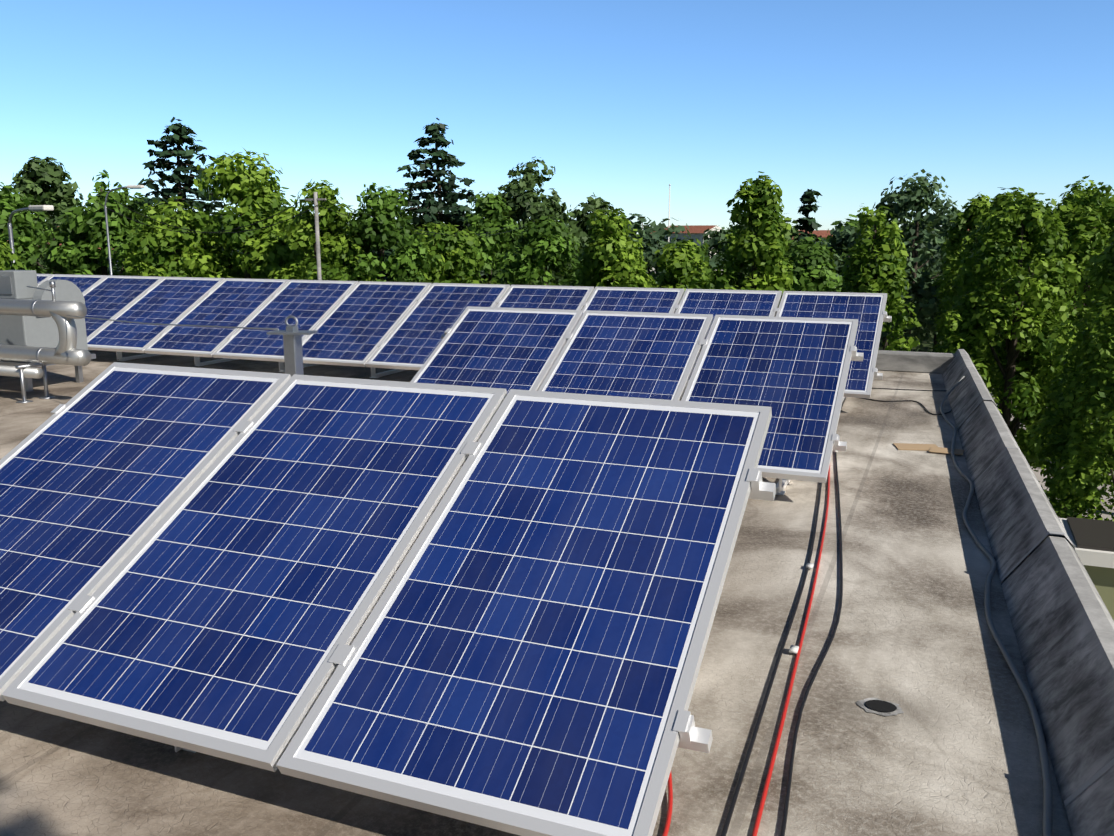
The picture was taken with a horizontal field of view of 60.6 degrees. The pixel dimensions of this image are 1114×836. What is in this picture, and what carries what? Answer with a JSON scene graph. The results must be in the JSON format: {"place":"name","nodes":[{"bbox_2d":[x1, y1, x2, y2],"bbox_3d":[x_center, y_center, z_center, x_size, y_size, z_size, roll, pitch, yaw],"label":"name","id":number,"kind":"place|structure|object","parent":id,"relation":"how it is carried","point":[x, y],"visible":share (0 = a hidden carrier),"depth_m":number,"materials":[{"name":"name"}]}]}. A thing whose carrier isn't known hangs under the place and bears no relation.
{"place":"outdoors","nodes":[
{"label":"outdoors","id":0,"kind":"place"},
{"bbox_2d":[0,0,1113,233],"label":"sky","id":1,"kind":"structure","parent":0,"point":[627,101],"materials":[{"name":"blue"}]},
{"bbox_2d":[662,225,721,257],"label":"house","id":2,"kind":"structure","parent":0,"point":[696,231],"depth_m":162.12,"materials":[{"name":"ceramic"}]},
{"bbox_2d":[792,230,835,287],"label":"house","id":3,"kind":"structure","parent":0,"point":[823,233],"depth_m":140.73,"materials":[{"name":"tile"}]},
{"bbox_2d":[878,302,943,351],"bbox_3d":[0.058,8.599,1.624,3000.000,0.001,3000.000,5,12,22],"label":"terrain","id":4,"kind":"structure","parent":0,"point":[926,347],"depth_m":74.22,"materials":[{"name":"green plant"}]},
{"bbox_2d":[0,240,23,269],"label":"round tree","id":5,"kind":"object","parent":4,"relation":"on","point":[5,264],"visible":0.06,"depth_m":23.47,"materials":[{"name":"green plant"}]},
{"bbox_2d":[0,182,52,273],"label":"round tree","id":6,"kind":"object","parent":4,"relation":"on","point":[27,232],"visible":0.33,"depth_m":28.51,"materials":[{"name":"green plant"}]},
{"bbox_2d":[7,205,53,262],"bbox_3d":[-14.792,-1.292,27.513,2.238,9.442,0.300,7,13,33],"label":"street lamp","id":7,"kind":"object","parent":4,"relation":"on","point":[41,208],"visible":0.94,"depth_m":26.78,"materials":[{"name":"metal"}]},
{"bbox_2d":[6,156,92,273],"bbox_3d":[-21.186,-5.008,40.429,4.442,11.776,4.560,5,12,22],"label":"round tree","id":8,"kind":"object","parent":4,"relation":"on","point":[44,179],"visible":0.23,"depth_m":38.77,"materials":[{"name":"green plant"}]},
{"bbox_2d":[34,169,167,275],"bbox_3d":[-12.565,-1.748,27.297,4.208,10.442,4.083,-8,14,-36],"label":"round tree","id":9,"kind":"object","parent":4,"relation":"on","point":[77,252],"visible":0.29,"depth_m":25.74,"materials":[{"name":"green plant"}]},
{"bbox_2d":[104,185,144,274],"bbox_3d":[-9.588,-0.353,21.964,1.007,9.737,0.135,2,11,11],"label":"street lamp","id":10,"kind":"object","parent":4,"relation":"on","point":[106,217],"visible":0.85,"depth_m":21.22,"materials":[{"name":"metal"}]},
{"bbox_2d":[106,117,242,273],"bbox_3d":[-16.193,-5.819,40.614,12.176,13.295,13.500,5,12,22],"label":"conifer tree","id":11,"kind":"object","parent":4,"relation":"on","point":[179,136],"visible":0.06,"depth_m":39.25,"materials":[{"name":"green plant"}]},
{"bbox_2d":[117,196,243,278],"bbox_3d":[-9.960,-0.989,25.483,4.283,9.634,4.666,5,12,22],"label":"round tree","id":12,"kind":"object","parent":4,"relation":"on","point":[166,243],"visible":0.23,"depth_m":24.22,"materials":[{"name":"green plant"}]},
{"bbox_2d":[176,148,322,278],"bbox_3d":[-8.135,-1.625,25.598,5.021,10.856,4.990,-2,11,-9],"label":"round tree","id":13,"kind":"object","parent":4,"relation":"on","point":[252,194],"visible":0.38,"depth_m":24.12,"materials":[{"name":"green plant"}]},
{"bbox_2d":[232,213,327,277],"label":"round tree","id":14,"kind":"object","parent":4,"relation":"on","point":[233,252],"visible":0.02,"depth_m":27.41,"materials":[{"name":"green plant"}]},
{"bbox_2d":[305,192,325,279],"bbox_3d":[-5.013,-0.007,20.703,0.500,9.543,0.120,5,12,22],"label":"utility pole","id":15,"kind":"object","parent":4,"relation":"on","point":[317,236],"visible":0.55,"depth_m":19.91,"materials":[{"name":"concrete"}]},
{"bbox_2d":[94,199,533,235],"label":"overhead wires","id":16,"kind":"object","parent":15,"relation":"attached to","point":[279,222],"visible":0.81,"depth_m":20.81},
{"bbox_2d":[268,179,376,281],"bbox_3d":[-5.562,-0.762,23.484,3.044,9.984,2.922,5,12,22],"label":"round tree","id":17,"kind":"object","parent":4,"relation":"on","point":[300,232],"visible":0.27,"depth_m":22.47,"materials":[{"name":"green plant"}]},
{"bbox_2d":[339,183,432,282],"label":"round tree","id":18,"kind":"object","parent":4,"relation":"on","point":[380,232],"visible":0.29,"depth_m":22.53,"materials":[{"name":"green plant"}]},
{"bbox_2d":[370,118,493,283],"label":"conifer tree","id":19,"kind":"object","parent":4,"relation":"on","point":[430,209],"visible":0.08,"depth_m":47.60,"materials":[{"name":"green plant"}]},
{"bbox_2d":[389,221,496,283],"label":"round tree","id":20,"kind":"object","parent":4,"relation":"on","point":[454,256],"visible":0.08,"depth_m":28.61,"materials":[{"name":"green plant"}]},
{"bbox_2d":[445,190,532,284],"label":"round tree","id":21,"kind":"object","parent":4,"relation":"on","point":[491,210],"visible":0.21,"depth_m":38.79,"materials":[{"name":"green plant"}]},
{"bbox_2d":[481,156,586,285],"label":"round tree","id":22,"kind":"object","parent":4,"relation":"on","point":[522,203],"visible":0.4,"depth_m":45.80,"materials":[{"name":"green plant"}]},
{"bbox_2d":[514,218,556,273],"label":"tree","id":23,"kind":"object","parent":4,"relation":"on","point":[521,224],"depth_m":68.73,"materials":[{"name":"green plant"}]},
{"bbox_2d":[496,215,582,285],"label":"round tree","id":24,"kind":"object","parent":4,"relation":"on","point":[540,247],"visible":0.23,"depth_m":31.68,"materials":[{"name":"green plant"}]},
{"bbox_2d":[564,193,614,285],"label":"round tree","id":25,"kind":"object","parent":4,"relation":"on","point":[583,216],"visible":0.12,"depth_m":53.13,"materials":[{"name":"green plant"}]},
{"bbox_2d":[564,208,655,288],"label":"column tree","id":26,"kind":"object","parent":4,"relation":"on","point":[613,258],"visible":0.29,"depth_m":23.05,"materials":[{"name":"green plant"}]},
{"bbox_2d":[584,212,727,285],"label":"tree","id":27,"kind":"object","parent":4,"relation":"on","point":[660,231],"visible":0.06,"depth_m":65.87,"materials":[{"name":"green plant"}]},
{"bbox_2d":[631,226,687,287],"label":"round tree","id":28,"kind":"object","parent":4,"relation":"on","point":[652,244],"visible":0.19,"depth_m":57.77,"materials":[{"name":"green plant"}]},
{"bbox_2d":[668,184,670,241],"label":"white mast","id":29,"kind":"object","parent":4,"relation":"on","point":[669,210],"visible":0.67,"depth_m":82.43,"materials":[{"name":"white metal"}]},
{"bbox_2d":[646,236,720,289],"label":"round tree","id":30,"kind":"object","parent":4,"relation":"on","point":[679,263],"visible":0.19,"depth_m":33.06,"materials":[{"name":"green plant"}]},
{"bbox_2d":[701,226,751,280],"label":"round tree","id":31,"kind":"object","parent":4,"relation":"on","point":[716,237],"visible":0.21,"depth_m":71.74,"materials":[{"name":"green plant"}]},
{"bbox_2d":[706,171,794,307],"bbox_3d":[5.051,-1.304,25.582,2.941,10.220,3.071,5,12,22],"label":"column tree","id":32,"kind":"object","parent":4,"relation":"on","point":[761,215],"visible":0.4,"depth_m":24.44,"materials":[{"name":"green plant"}]},
{"bbox_2d":[717,217,798,283],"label":"tree","id":33,"kind":"object","parent":4,"relation":"on","point":[793,230],"visible":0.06,"depth_m":69.10,"materials":[{"name":"green plant"}]},
{"bbox_2d":[790,189,823,291],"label":"conifer tree","id":34,"kind":"object","parent":4,"relation":"on","point":[809,224],"visible":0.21,"depth_m":56.67,"materials":[{"name":"green plant"}]},
{"bbox_2d":[781,233,842,291],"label":"round tree","id":35,"kind":"object","parent":4,"relation":"on","point":[811,271],"visible":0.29,"depth_m":33.47,"materials":[{"name":"green plant"}]},
{"bbox_2d":[821,225,859,291],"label":"round tree","id":36,"kind":"object","parent":4,"relation":"on","point":[838,239],"visible":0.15,"depth_m":65.69,"materials":[{"name":"green plant"}]},
{"bbox_2d":[793,214,923,312],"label":"tree","id":37,"kind":"object","parent":4,"relation":"on","point":[852,223],"visible":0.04,"depth_m":71.13,"materials":[{"name":"green plant"}]},
{"bbox_2d":[837,203,921,350],"bbox_3d":[6.857,0.019,21.196,2.335,9.330,2.255,5,12,22],"label":"column tree","id":38,"kind":"object","parent":4,"relation":"on","point":[886,246],"visible":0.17,"depth_m":20.15,"materials":[{"name":"green plant"}]},
{"bbox_2d":[836,224,938,346],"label":"tree","id":39,"kind":"object","parent":4,"relation":"on","point":[884,339],"visible":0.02,"depth_m":71.70,"materials":[{"name":"green plant"}]},
{"bbox_2d":[842,169,966,351],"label":"round tree","id":40,"kind":"object","parent":4,"relation":"on","point":[901,203],"visible":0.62,"depth_m":49.70,"materials":[{"name":"green plant"}]},
{"bbox_2d":[867,208,963,352],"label":"tree","id":41,"kind":"object","parent":4,"relation":"on","point":[925,231],"visible":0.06,"depth_m":58.86,"materials":[{"name":"green plant"}]},
{"bbox_2d":[905,218,944,274],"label":"tree","id":42,"kind":"object","parent":4,"relation":"on","point":[923,233],"depth_m":94.92,"materials":[{"name":"green plant"}]},
{"bbox_2d":[895,371,1047,579],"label":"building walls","id":43,"kind":"structure","parent":0,"point":[1039,544],"depth_m":5.86,"materials":[{"name":"grey concrete"}]},
{"bbox_2d":[0,350,1072,835],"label":"roof deck","id":44,"kind":"structure","parent":43,"relation":"on","point":[952,750],"depth_m":3.14,"materials":[{"name":"grey concrete"}]},
{"bbox_2d":[0,281,90,402],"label":"insulated pipes","id":45,"kind":"object","parent":44,"relation":"on","point":[65,351],"visible":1,"depth_m":8.63,"materials":[{"name":"metal"}]},
{"bbox_2d":[0,270,95,391],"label":"hvac unit","id":46,"kind":"object","parent":44,"relation":"on","point":[32,331],"visible":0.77,"depth_m":9.32,"materials":[{"name":"silver metal"}]},
{"bbox_2d":[67,315,316,376],"bbox_3d":[-3.103,-0.372,7.202,4.490,1.054,0.271,10,15,43],"label":"safety line","id":47,"kind":"object","parent":44,"relation":"on","point":[292,343],"visible":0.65,"depth_m":5.70,"materials":[{"name":"metal"}]},
{"bbox_2d":[0,362,775,835],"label":"solar array","id":48,"kind":"object","parent":44,"relation":"on","point":[494,608],"visible":1,"depth_m":2.98,"materials":[{"name":"glass-covered silicon solar cells"},{"name":"aluminium"}]},
{"bbox_2d":[37,274,891,400],"bbox_3d":[-4.543,-1.207,11.720,16.312,0.953,1.478,5,12,22],"label":"solar array","id":49,"kind":"object","parent":44,"relation":"on","point":[396,327],"visible":0.67,"depth_m":10.79,"materials":[{"name":"blue glass"}]},
{"bbox_2d":[410,306,863,494],"bbox_3d":[0.401,-0.192,6.549,3.156,0.953,1.478,5,12,22],"label":"solar array","id":50,"kind":"object","parent":44,"relation":"on","point":[792,372],"visible":0.62,"depth_m":6.58,"materials":[{"name":"glass-covered silicon solar cells"},{"name":"aluminium"}]},
{"bbox_2d":[662,388,951,835],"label":"roof cables","id":51,"kind":"object","parent":44,"relation":"on","point":[794,649],"visible":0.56,"depth_m":3.25,"materials":[{"name":"black rubber"}]},
{"bbox_2d":[856,698,903,715],"bbox_3d":[1.071,0.955,3.160,0.155,0.004,0.122,5,12,22],"label":"roof drain","id":52,"kind":"object","parent":44,"relation":"in","point":[879,706],"visible":1,"depth_m":3.15,"materials":[{"name":"black metal"}]},
{"bbox_2d":[875,350,955,373],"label":"parapet wall","id":53,"kind":"structure","parent":44,"relation":"on","point":[917,362],"depth_m":10.64,"materials":[{"name":"concrete"}]},
{"bbox_2d":[893,443,963,454],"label":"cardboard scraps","id":54,"kind":"object","parent":44,"relation":"on","point":[934,448],"visible":0.89,"depth_m":6.88,"materials":[{"name":"beige cardboard"}]},
{"bbox_2d":[940,376,1052,835],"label":"cables","id":55,"kind":"object","parent":44,"relation":"on","point":[1047,805],"visible":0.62,"depth_m":3.41,"materials":[{"name":"black rubber"}]},
{"bbox_2d":[941,349,1113,835],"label":"side parapet","id":56,"kind":"structure","parent":44,"relation":"attached to","point":[1062,620],"depth_m":3.57,"materials":[{"name":"grey concrete"}]},
{"bbox_2d":[991,392,1113,520],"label":"paved yard","id":57,"kind":"structure","parent":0,"point":[1040,478],"depth_m":32.59,"materials":[{"name":"grey concrete"}]},
{"bbox_2d":[931,194,1010,352],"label":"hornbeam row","id":58,"kind":"object","parent":57,"relation":"on","point":[970,216],"visible":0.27,"depth_m":42.15,"materials":[{"name":"green plant"}]},
{"bbox_2d":[957,187,1024,403],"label":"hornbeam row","id":59,"kind":"object","parent":57,"relation":"on","point":[1015,188],"depth_m":45.36,"materials":[{"name":"green plant"}]},
{"bbox_2d":[927,192,1083,468],"bbox_3d":[11.619,-0.871,24.710,3.778,9.729,3.826,-4,12,-18],"label":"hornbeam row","id":60,"kind":"object","parent":57,"relation":"on","point":[977,321],"visible":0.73,"depth_m":23.80,"materials":[{"name":"green plant"}]},
{"bbox_2d":[941,189,1070,408],"bbox_3d":[16.130,-3.008,34.430,4.369,10.175,4.138,5,12,22],"label":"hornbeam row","id":61,"kind":"object","parent":57,"relation":"on","point":[969,246],"visible":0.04,"depth_m":33.69,"materials":[{"name":"green plant"}]},
{"bbox_2d":[992,175,1113,517],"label":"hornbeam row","id":62,"kind":"object","parent":57,"relation":"on","point":[1089,225],"visible":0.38,"depth_m":25.01,"materials":[{"name":"green plant"}]},
{"bbox_2d":[1023,181,1113,400],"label":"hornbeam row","id":63,"kind":"object","parent":57,"relation":"on","point":[1083,189],"depth_m":34.58,"materials":[{"name":"green plant"}]},
{"bbox_2d":[1026,226,1113,520],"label":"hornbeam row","id":64,"kind":"object","parent":57,"relation":"on","point":[1075,482],"visible":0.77,"depth_m":16.90,"materials":[{"name":"green plant"}]},
{"bbox_2d":[1059,517,1113,619],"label":"neighbouring building","id":65,"kind":"structure","parent":57,"relation":"on","point":[1092,540],"depth_m":14.25,"materials":[{"name":"white paint"}]}
]}

